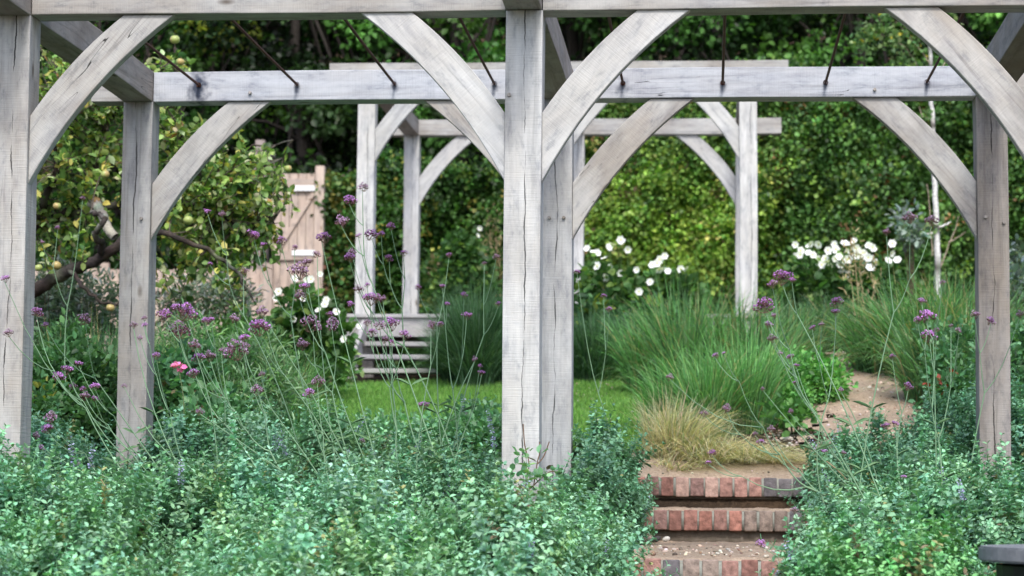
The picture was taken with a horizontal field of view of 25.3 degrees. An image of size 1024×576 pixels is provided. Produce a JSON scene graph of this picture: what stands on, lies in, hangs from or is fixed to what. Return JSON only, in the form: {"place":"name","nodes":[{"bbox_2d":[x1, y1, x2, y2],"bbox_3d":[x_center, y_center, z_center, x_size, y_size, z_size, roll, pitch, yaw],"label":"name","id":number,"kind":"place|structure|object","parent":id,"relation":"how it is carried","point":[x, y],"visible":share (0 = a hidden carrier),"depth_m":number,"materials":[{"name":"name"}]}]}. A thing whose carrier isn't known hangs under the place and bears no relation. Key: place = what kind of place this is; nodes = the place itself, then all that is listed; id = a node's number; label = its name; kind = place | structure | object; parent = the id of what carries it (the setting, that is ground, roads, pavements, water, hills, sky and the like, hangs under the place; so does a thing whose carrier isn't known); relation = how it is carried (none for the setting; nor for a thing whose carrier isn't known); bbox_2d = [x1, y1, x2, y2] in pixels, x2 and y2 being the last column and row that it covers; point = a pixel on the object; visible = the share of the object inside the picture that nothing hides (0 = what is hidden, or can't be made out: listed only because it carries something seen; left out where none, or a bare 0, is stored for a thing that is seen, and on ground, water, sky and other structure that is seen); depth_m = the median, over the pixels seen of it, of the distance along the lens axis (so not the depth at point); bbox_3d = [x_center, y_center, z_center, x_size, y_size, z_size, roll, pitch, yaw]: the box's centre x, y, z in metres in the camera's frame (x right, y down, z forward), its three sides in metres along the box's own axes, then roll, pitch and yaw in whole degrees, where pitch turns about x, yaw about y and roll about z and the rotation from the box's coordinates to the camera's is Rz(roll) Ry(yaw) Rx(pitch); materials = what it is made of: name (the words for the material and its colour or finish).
{"place":"outdoors","nodes":[
{"label":"outdoors","id":0,"kind":"place"},
{"bbox_2d":[400,271,502,386],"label":"ornamental grass","id":1,"kind":"object","parent":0,"point":[489,357],"depth_m":17.68,"materials":[{"name":"plant"}]},
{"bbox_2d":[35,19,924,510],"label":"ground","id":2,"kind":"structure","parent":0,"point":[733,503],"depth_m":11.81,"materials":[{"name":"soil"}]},
{"bbox_2d":[39,196,84,395],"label":"verbena plant","id":3,"kind":"object","parent":2,"relation":"on","point":[40,241],"visible":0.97,"depth_m":11.85,"materials":[{"name":"green plant"}]},
{"bbox_2d":[1,275,130,471],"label":"verbena plant","id":4,"kind":"object","parent":2,"relation":"on","point":[37,312],"visible":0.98,"depth_m":9.11,"materials":[{"name":"green plant"}]},
{"bbox_2d":[31,307,117,456],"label":"leafy shrub","id":5,"kind":"object","parent":2,"relation":"on","point":[47,389],"visible":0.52,"depth_m":12.02,"materials":[{"name":"green plant"}]},
{"bbox_2d":[33,360,177,491],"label":"verbena plant","id":6,"kind":"object","parent":2,"relation":"on","point":[85,395],"visible":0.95,"depth_m":9.67,"materials":[{"name":"green plant"}]},
{"bbox_2d":[41,313,173,482],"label":"verbena plant","id":7,"kind":"object","parent":2,"relation":"on","point":[82,323],"visible":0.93,"depth_m":10.16,"materials":[{"name":"green plant"}]},
{"bbox_2d":[32,298,187,387],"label":"meadow plant","id":8,"kind":"object","parent":2,"relation":"on","point":[101,349],"visible":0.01,"depth_m":12.78,"materials":[{"name":"green plant"}]},
{"bbox_2d":[35,20,253,269],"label":"broadleaf tree","id":9,"kind":"object","parent":2,"relation":"on","point":[110,195],"visible":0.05,"depth_m":28.03,"materials":[{"name":"green plant"}]},
{"bbox_2d":[33,243,268,357],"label":"silver shrub","id":10,"kind":"object","parent":2,"relation":"on","point":[51,300],"visible":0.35,"depth_m":15.86,"materials":[{"name":"green plant"}]},
{"bbox_2d":[34,263,273,366],"bbox_3d":[-4.568,0.379,24.711,4.002,1.297,0.140,0,-5,5],"label":"timber fence","id":11,"kind":"object","parent":2,"relation":"on","point":[258,278],"visible":0.09,"depth_m":24.65,"materials":[{"name":"wood"}]},
{"bbox_2d":[34,33,300,311],"bbox_3d":[-2.422,-0.440,14.703,2.080,2.704,1.575,0,-5,5],"label":"apple tree","id":12,"kind":"object","parent":2,"relation":"on","point":[220,185],"visible":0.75,"depth_m":14.37,"materials":[{"name":"green plant"}]},
{"bbox_2d":[41,20,296,268],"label":"broadleaf tree","id":13,"kind":"object","parent":2,"relation":"on","point":[259,22],"depth_m":31.79,"materials":[{"name":"green plant"}]},
{"bbox_2d":[121,315,229,479],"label":"verbena plant","id":14,"kind":"object","parent":2,"relation":"on","point":[158,357],"visible":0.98,"depth_m":9.44,"materials":[{"name":"green plant"}]},
{"bbox_2d":[49,20,357,324],"bbox_3d":[-3.887,-2.657,29.267,4.076,7.132,3.264,0,-5,5],"label":"broadleaf tree","id":15,"kind":"object","parent":2,"relation":"on","point":[211,61],"visible":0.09,"depth_m":28.49,"materials":[{"name":"green plant"}]},
{"bbox_2d":[151,327,259,456],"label":"rose bush","id":16,"kind":"object","parent":2,"relation":"on","point":[171,383],"visible":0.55,"depth_m":11.79,"materials":[{"name":"green plant"}]},
{"bbox_2d":[155,302,273,491],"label":"verbena plant","id":17,"kind":"object","parent":2,"relation":"on","point":[186,310],"visible":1,"depth_m":9.80,"materials":[{"name":"purple plant"}]},
{"bbox_2d":[95,302,357,433],"bbox_3d":[-1.721,0.518,13.127,1.628,0.914,1.811,0,-5,5],"label":"meadow plant","id":18,"kind":"object","parent":2,"relation":"on","point":[294,399],"visible":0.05,"depth_m":13.21,"materials":[{"name":"green plant"}]},
{"bbox_2d":[155,296,316,434],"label":"feathery plant","id":19,"kind":"object","parent":2,"relation":"on","point":[257,359],"visible":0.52,"depth_m":12.42,"materials":[{"name":"green plant"}]},
{"bbox_2d":[186,313,302,496],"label":"verbena plant","id":20,"kind":"object","parent":2,"relation":"on","point":[242,348],"visible":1,"depth_m":9.51,"materials":[{"name":"green plant"}]},
{"bbox_2d":[251,140,275,268],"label":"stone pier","id":21,"kind":"structure","parent":2,"relation":"on","point":[259,142],"depth_m":25.59,"materials":[{"name":"stone"}]},
{"bbox_2d":[103,20,424,276],"bbox_3d":[-3.446,-4.040,32.054,5.257,8.805,3.948,0,-5,5],"label":"broadleaf tree","id":22,"kind":"object","parent":2,"relation":"on","point":[271,29],"depth_m":31.62,"materials":[{"name":"green plant"}]},
{"bbox_2d":[195,371,339,488],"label":"verbena plant","id":23,"kind":"object","parent":2,"relation":"on","point":[307,391],"visible":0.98,"depth_m":9.39,"materials":[{"name":"green plant"}]},
{"bbox_2d":[158,20,397,292],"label":"broadleaf tree","id":24,"kind":"object","parent":2,"relation":"on","point":[299,131],"visible":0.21,"depth_m":27.77,"materials":[{"name":"green plant"}]},
{"bbox_2d":[30,370,547,573],"bbox_3d":[-1.502,0.781,10.455,3.608,1.083,5.469,0,-5,5],"label":"catmint","id":25,"kind":"object","parent":2,"relation":"on","point":[280,438],"visible":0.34,"depth_m":10.84,"materials":[{"name":"green plant"}]},
{"bbox_2d":[203,209,314,482],"bbox_3d":[-1.199,0.288,10.769,0.520,1.337,0.229,2,-5,-18],"label":"verbena plant","id":26,"kind":"object","parent":25,"relation":"on","point":[244,270],"visible":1,"depth_m":10.74,"materials":[{"name":"green plant"}]},
{"bbox_2d":[246,229,343,483],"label":"verbena plant","id":27,"kind":"object","parent":25,"relation":"on","point":[254,234],"visible":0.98,"depth_m":10.41,"materials":[{"name":"green plant"}]},
{"bbox_2d":[248,305,362,470],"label":"verbena plant","id":28,"kind":"object","parent":25,"relation":"on","point":[266,328],"visible":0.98,"depth_m":10.03,"materials":[{"name":"green plant"}]},
{"bbox_2d":[287,232,381,473],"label":"verbena plant","id":29,"kind":"object","parent":25,"relation":"on","point":[303,267],"visible":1,"depth_m":9.84,"materials":[{"name":"green plant"}]},
{"bbox_2d":[347,283,433,478],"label":"verbena plant","id":30,"kind":"object","parent":25,"relation":"on","point":[368,296],"visible":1,"depth_m":9.82,"materials":[{"name":"green plant"}]},
{"bbox_2d":[363,317,442,502],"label":"verbena plant","id":31,"kind":"object","parent":25,"relation":"on","point":[391,321],"visible":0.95,"depth_m":9.77,"materials":[{"name":"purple plant"}]},
{"bbox_2d":[344,223,466,474],"bbox_3d":[-0.471,0.313,10.065,0.581,1.214,0.361,0,-5,5],"label":"verbena plant","id":32,"kind":"object","parent":25,"relation":"on","point":[389,257],"visible":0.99,"depth_m":10.04,"materials":[{"name":"green plant"}]},
{"bbox_2d":[359,356,485,478],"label":"verbena plant","id":33,"kind":"object","parent":25,"relation":"on","point":[426,405],"visible":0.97,"depth_m":10.07,"materials":[{"name":"green plant"}]},
{"bbox_2d":[416,252,500,471],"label":"verbena plant","id":34,"kind":"object","parent":25,"relation":"on","point":[465,315],"visible":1,"depth_m":10.39,"materials":[{"name":"green plant"}]},
{"bbox_2d":[0,412,631,575],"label":"catmint","id":35,"kind":"object","parent":2,"relation":"on","point":[360,526],"visible":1,"depth_m":7.75,"materials":[{"name":"green plant"}]},
{"bbox_2d":[503,424,565,490],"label":"plant","id":36,"kind":"object","parent":35,"relation":"on","point":[539,470],"visible":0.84,"depth_m":8.88,"materials":[{"name":"green plant"}]},
{"bbox_2d":[313,166,325,295],"bbox_3d":[-2.087,-0.094,24.582,0.104,2.458,0.104,0,-5,5],"label":"gate post","id":37,"kind":"object","parent":2,"relation":"on","point":[319,219],"visible":0.53,"depth_m":24.59,"materials":[{"name":"wood"}]},
{"bbox_2d":[272,174,314,334],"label":"wooden gate","id":38,"kind":"structure","parent":37,"relation":"attached to","point":[302,221],"depth_m":24.62,"materials":[{"name":"white paint"}]},
{"bbox_2d":[166,19,505,258],"bbox_3d":[-2.261,-4.411,32.342,5.571,8.740,3.675,0,-5,5],"label":"broadleaf tree","id":39,"kind":"object","parent":2,"relation":"on","point":[233,65],"depth_m":31.67,"materials":[{"name":"green plant"}]},
{"bbox_2d":[310,167,388,368],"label":"hedge","id":40,"kind":"object","parent":2,"relation":"on","point":[337,246],"visible":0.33,"depth_m":24.72,"materials":[{"name":"green plant"}]},
{"bbox_2d":[272,18,505,227],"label":"broadleaf tree","id":41,"kind":"object","parent":2,"relation":"on","point":[404,54],"visible":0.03,"depth_m":28.59,"materials":[{"name":"green plant"}]},
{"bbox_2d":[335,182,450,474],"bbox_3d":[-0.501,0.247,9.670,0.560,1.413,0.099,-1,-5,19],"label":"verbena plant","id":42,"kind":"object","parent":2,"relation":"on","point":[342,221],"visible":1,"depth_m":9.74,"materials":[{"name":"green plant"}]},
{"bbox_2d":[338,392,501,473],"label":"leafy shrub","id":43,"kind":"object","parent":2,"relation":"on","point":[477,427],"visible":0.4,"depth_m":11.98,"materials":[{"name":"green plant"}]},
{"bbox_2d":[375,144,503,368],"bbox_3d":[-0.555,-0.206,24.987,2.339,2.926,1.496,1,-5,-3],"label":"hedge","id":44,"kind":"object","parent":2,"relation":"on","point":[451,194],"visible":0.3,"depth_m":24.79,"materials":[{"name":"green plant"}]},
{"bbox_2d":[305,18,590,222],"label":"broadleaf tree","id":45,"kind":"object","parent":2,"relation":"on","point":[560,25],"depth_m":31.32,"materials":[{"name":"green plant"}]},
{"bbox_2d":[305,17,596,262],"bbox_3d":[-0.579,-2.366,28.095,3.967,6.892,3.084,0,-5,5],"label":"broadleaf tree","id":46,"kind":"object","parent":2,"relation":"on","point":[460,46],"visible":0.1,"depth_m":27.65,"materials":[{"name":"green plant"}]},
{"bbox_2d":[419,229,502,313],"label":"leafy shrub","id":47,"kind":"object","parent":2,"relation":"on","point":[433,266],"visible":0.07,"depth_m":23.38,"materials":[{"name":"green plant"}]},
{"bbox_2d":[425,226,502,313],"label":"anemone plant","id":48,"kind":"object","parent":2,"relation":"on","point":[466,257],"visible":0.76,"depth_m":22.85,"materials":[{"name":"green plant"}]},
{"bbox_2d":[474,202,502,296],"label":"leafy shrub","id":49,"kind":"object","parent":2,"relation":"on","point":[490,240],"visible":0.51,"depth_m":23.24,"materials":[{"name":"green plant"}]},
{"bbox_2d":[0,0,1023,500],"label":"oak pergola","id":50,"kind":"object","parent":2,"relation":"on","point":[544,90],"visible":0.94,"depth_m":9.98,"materials":[{"name":"wood"}]},
{"bbox_2d":[346,314,770,381],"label":"timber deck","id":51,"kind":"structure","parent":2,"relation":"on","point":[366,351],"depth_m":19.26,"materials":[{"name":"wood"}]},
{"bbox_2d":[330,60,787,313],"bbox_3d":[0.530,-0.712,21.060,3.989,2.198,3.154,0,-5,5],"label":"oak pergola","id":52,"kind":"object","parent":51,"relation":"on","point":[743,129],"visible":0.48,"depth_m":19.71,"materials":[{"name":"wood"}]},
{"bbox_2d":[423,17,729,259],"bbox_3d":[0.987,-2.797,29.100,4.539,7.345,3.235,0,-5,5],"label":"broadleaf tree","id":53,"kind":"object","parent":2,"relation":"on","point":[570,34],"visible":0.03,"depth_m":28.55,"materials":[{"name":"green plant"}]},
{"bbox_2d":[573,269,615,453],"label":"verbena plant","id":54,"kind":"object","parent":2,"relation":"on","point":[603,295],"visible":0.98,"depth_m":11.22,"materials":[{"name":"green plant"}]},
{"bbox_2d":[542,400,665,544],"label":"catmint plant","id":55,"kind":"object","parent":2,"relation":"on","point":[616,477],"visible":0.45,"depth_m":10.85,"materials":[{"name":"green plant"}]},
{"bbox_2d":[540,448,679,575],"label":"catmint plant","id":56,"kind":"object","parent":2,"relation":"on","point":[614,544],"visible":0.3,"depth_m":8.70,"materials":[{"name":"green plant"}]},
{"bbox_2d":[574,236,664,317],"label":"anemone plant","id":57,"kind":"object","parent":2,"relation":"on","point":[598,280],"visible":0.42,"depth_m":18.86,"materials":[{"name":"green plant"}]},
{"bbox_2d":[466,17,796,259],"bbox_3d":[1.153,-4.499,31.410,4.533,8.770,4.341,-3,-6,37],"label":"broadleaf tree","id":58,"kind":"object","parent":2,"relation":"on","point":[585,49],"visible":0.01,"depth_m":30.59,"materials":[{"name":"green plant"}]},
{"bbox_2d":[574,274,690,334],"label":"leafy shrub","id":59,"kind":"object","parent":2,"relation":"on","point":[586,304],"visible":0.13,"depth_m":18.57,"materials":[{"name":"green plant"}]},
{"bbox_2d":[626,253,709,324],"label":"anemone plant","id":60,"kind":"object","parent":2,"relation":"on","point":[650,276],"visible":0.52,"depth_m":18.93,"materials":[{"name":"green plant"}]},
{"bbox_2d":[587,14,805,242],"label":"broadleaf tree","id":61,"kind":"object","parent":2,"relation":"on","point":[680,39],"visible":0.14,"depth_m":27.10,"materials":[{"name":"green plant"}]},
{"bbox_2d":[584,53,810,313],"bbox_3d":[1.701,-0.630,24.621,3.173,3.754,1.488,0,-5,5],"label":"hedge","id":62,"kind":"object","parent":2,"relation":"on","point":[653,214],"visible":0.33,"depth_m":24.33,"materials":[{"name":"green plant"}]},
{"bbox_2d":[583,267,836,393],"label":"ornamental grass","id":63,"kind":"object","parent":2,"relation":"on","point":[664,329],"depth_m":16.03,"materials":[{"name":"plant"}]},
{"bbox_2d":[610,380,815,471],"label":"ornamental grass","id":64,"kind":"object","parent":2,"relation":"on","point":[686,440],"depth_m":12.16,"materials":[{"name":"plant"}]},
{"bbox_2d":[618,309,817,437],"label":"ornamental grass","id":65,"kind":"object","parent":2,"relation":"on","point":[721,385],"depth_m":13.48,"materials":[{"name":"plant"}]},
{"bbox_2d":[626,453,817,575],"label":"brick steps","id":66,"kind":"structure","parent":2,"relation":"on","point":[683,527],"depth_m":11.46,"materials":[{"name":"brick"}]},
{"bbox_2d":[576,350,916,557],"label":"gravel","id":67,"kind":"structure","parent":2,"relation":"on","point":[653,553],"depth_m":12.97,"materials":[{"name":"gravel"}]},
{"bbox_2d":[600,14,915,233],"bbox_3d":[3.683,-4.641,31.344,4.972,8.714,3.361,0,-5,5],"label":"broadleaf tree","id":68,"kind":"object","parent":2,"relation":"on","point":[807,17],"depth_m":31.17,"materials":[{"name":"green plant"}]},
{"bbox_2d":[666,352,857,498],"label":"verbena plant","id":69,"kind":"object","parent":2,"relation":"on","point":[812,488],"visible":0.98,"depth_m":9.69,"materials":[{"name":"green plant"}]},
{"bbox_2d":[651,14,909,66],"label":"broadleaf tree","id":70,"kind":"object","parent":2,"relation":"on","point":[800,29],"visible":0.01,"depth_m":28.41,"materials":[{"name":"green plant"}]},
{"bbox_2d":[734,336,858,427],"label":"leafy shrub","id":71,"kind":"object","parent":2,"relation":"on","point":[812,382],"visible":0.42,"depth_m":14.13,"materials":[{"name":"green plant"}]},
{"bbox_2d":[799,297,843,506],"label":"verbena plant","id":72,"kind":"object","parent":2,"relation":"on","point":[821,326],"visible":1,"depth_m":9.94,"materials":[{"name":"green plant"}]},
{"bbox_2d":[744,282,899,356],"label":"ornamental grass","id":73,"kind":"object","parent":2,"relation":"on","point":[817,314],"depth_m":16.98,"materials":[{"name":"plant"}]},
{"bbox_2d":[760,350,888,498],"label":"verbena plant","id":74,"kind":"object","parent":2,"relation":"on","point":[824,441],"visible":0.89,"depth_m":9.77,"materials":[{"name":"green plant"}]},
{"bbox_2d":[752,269,897,518],"bbox_3d":[1.204,0.506,8.856,0.537,1.176,0.308,2,-5,-12],"label":"verbena plant","id":75,"kind":"object","parent":2,"relation":"on","point":[779,275],"visible":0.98,"depth_m":8.82,"materials":[{"name":"green plant"}]},
{"bbox_2d":[725,13,951,245],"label":"broadleaf tree","id":76,"kind":"object","parent":2,"relation":"on","point":[815,53],"visible":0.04,"depth_m":27.60,"materials":[{"name":"green plant"}]},
{"bbox_2d":[773,238,907,324],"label":"anemone plant","id":77,"kind":"object","parent":2,"relation":"on","point":[818,278],"visible":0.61,"depth_m":18.39,"materials":[{"name":"green plant"}]},
{"bbox_2d":[839,219,881,322],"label":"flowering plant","id":78,"kind":"object","parent":2,"relation":"on","point":[855,267],"visible":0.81,"depth_m":17.22,"materials":[{"name":"plant"}]},
{"bbox_2d":[821,354,915,506],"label":"verbena plant","id":79,"kind":"object","parent":2,"relation":"on","point":[907,388],"visible":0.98,"depth_m":9.39,"materials":[{"name":"green plant"}]},
{"bbox_2d":[782,490,995,575],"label":"catmint plant","id":80,"kind":"object","parent":2,"relation":"on","point":[929,559],"visible":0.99,"depth_m":7.25,"materials":[{"name":"green plant"}]},
{"bbox_2d":[756,447,1022,575],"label":"catmint plant","id":81,"kind":"object","parent":2,"relation":"on","point":[860,514],"visible":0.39,"depth_m":8.51,"materials":[{"name":"green plant"}]},
{"bbox_2d":[848,211,939,500],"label":"verbena plant","id":82,"kind":"object","parent":2,"relation":"on","point":[930,221],"visible":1,"depth_m":9.33,"materials":[{"name":"green plant"}]},
{"bbox_2d":[778,372,1017,543],"bbox_3d":[2.025,0.889,11.362,1.376,1.087,2.965,0,-5,5],"label":"catmint plant","id":83,"kind":"object","parent":2,"relation":"on","point":[953,433],"visible":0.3,"depth_m":11.07,"materials":[{"name":"green plant"}]},
{"bbox_2d":[775,42,1023,316],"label":"hedge","id":84,"kind":"object","parent":2,"relation":"on","point":[851,141],"visible":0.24,"depth_m":24.05,"materials":[{"name":"green plant"}]},
{"bbox_2d":[849,13,964,301],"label":"birch tree","id":85,"kind":"object","parent":2,"relation":"on","point":[869,29],"visible":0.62,"depth_m":20.58,"materials":[{"name":"white plant"}]},
{"bbox_2d":[791,255,1023,405],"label":"ornamental grass","id":86,"kind":"object","parent":2,"relation":"on","point":[864,347],"depth_m":15.03,"materials":[{"name":"plant"}]},
{"bbox_2d":[885,197,930,307],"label":"leafy shrub","id":87,"kind":"object","parent":2,"relation":"on","point":[905,229],"visible":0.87,"depth_m":19.67,"materials":[{"name":"green plant"}]},
{"bbox_2d":[831,13,1022,250],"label":"broadleaf tree","id":88,"kind":"object","parent":2,"relation":"on","point":[985,34],"visible":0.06,"depth_m":27.86,"materials":[{"name":"green plant"}]},
{"bbox_2d":[914,280,960,500],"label":"verbena plant","id":89,"kind":"object","parent":2,"relation":"on","point":[927,331],"visible":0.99,"depth_m":9.15,"materials":[{"name":"green plant"}]},
{"bbox_2d":[867,414,1023,575],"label":"catmint plant","id":90,"kind":"object","parent":2,"relation":"on","point":[993,527],"visible":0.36,"depth_m":8.46,"materials":[{"name":"green plant"}]},
{"bbox_2d":[909,13,1007,222],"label":"broadleaf tree","id":91,"kind":"object","parent":2,"relation":"on","point":[996,19],"visible":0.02,"depth_m":27.59,"materials":[{"name":"green plant"}]},
{"bbox_2d":[894,305,1023,412],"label":"leafy shrub","id":92,"kind":"object","parent":2,"relation":"on","point":[944,366],"visible":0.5,"depth_m":13.15,"materials":[{"name":"green plant"}]},
{"bbox_2d":[899,291,1023,412],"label":"ornamental grass","id":93,"kind":"object","parent":2,"relation":"on","point":[972,329],"depth_m":14.39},
{"bbox_2d":[944,363,1023,480],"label":"catmint plant","id":94,"kind":"object","parent":2,"relation":"on","point":[1017,428],"visible":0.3,"depth_m":11.66,"materials":[{"name":"green plant"}]},
{"bbox_2d":[953,310,1023,483],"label":"verbena plant","id":95,"kind":"object","parent":2,"relation":"on","point":[989,321],"visible":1,"depth_m":9.47,"materials":[{"name":"green plant"}]},
{"bbox_2d":[978,544,1023,575],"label":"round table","id":96,"kind":"object","parent":2,"relation":"on","point":[1009,558],"visible":1,"depth_m":6.71,"materials":[{"name":"grey stone"}]},
{"bbox_2d":[1009,233,1023,317],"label":"leafy shrub","id":97,"kind":"object","parent":2,"relation":"on","point":[1016,260],"visible":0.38,"depth_m":16.03,"materials":[{"name":"green plant"}]},
{"bbox_2d":[290,376,669,450],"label":"lawn","id":98,"kind":"structure","parent":0,"point":[612,398],"depth_m":16.23,"materials":[{"name":"plant"}]},
{"bbox_2d":[194,297,363,396],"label":"leafy shrub","id":99,"kind":"object","parent":98,"relation":"on","point":[341,381],"visible":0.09,"depth_m":16.81,"materials":[{"name":"green plant"}]},
{"bbox_2d":[256,271,363,401],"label":"anemone plant","id":100,"kind":"object","parent":98,"relation":"on","point":[280,316],"visible":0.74,"depth_m":16.24,"materials":[{"name":"green plant"}]},
{"bbox_2d":[573,301,670,382],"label":"ornamental grass","id":101,"kind":"object","parent":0,"point":[581,363],"depth_m":17.78,"materials":[{"name":"plant"}]},
{"bbox_2d":[762,351,919,478],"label":"path","id":102,"kind":"structure","parent":0,"point":[890,405],"depth_m":13.99,"materials":[{"name":"stone"}]},
{"bbox_2d":[757,384,820,437],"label":"leafy shrub","id":103,"kind":"object","parent":102,"relation":"on","point":[802,412],"visible":0.89,"depth_m":13.14,"materials":[{"name":"green plant"}]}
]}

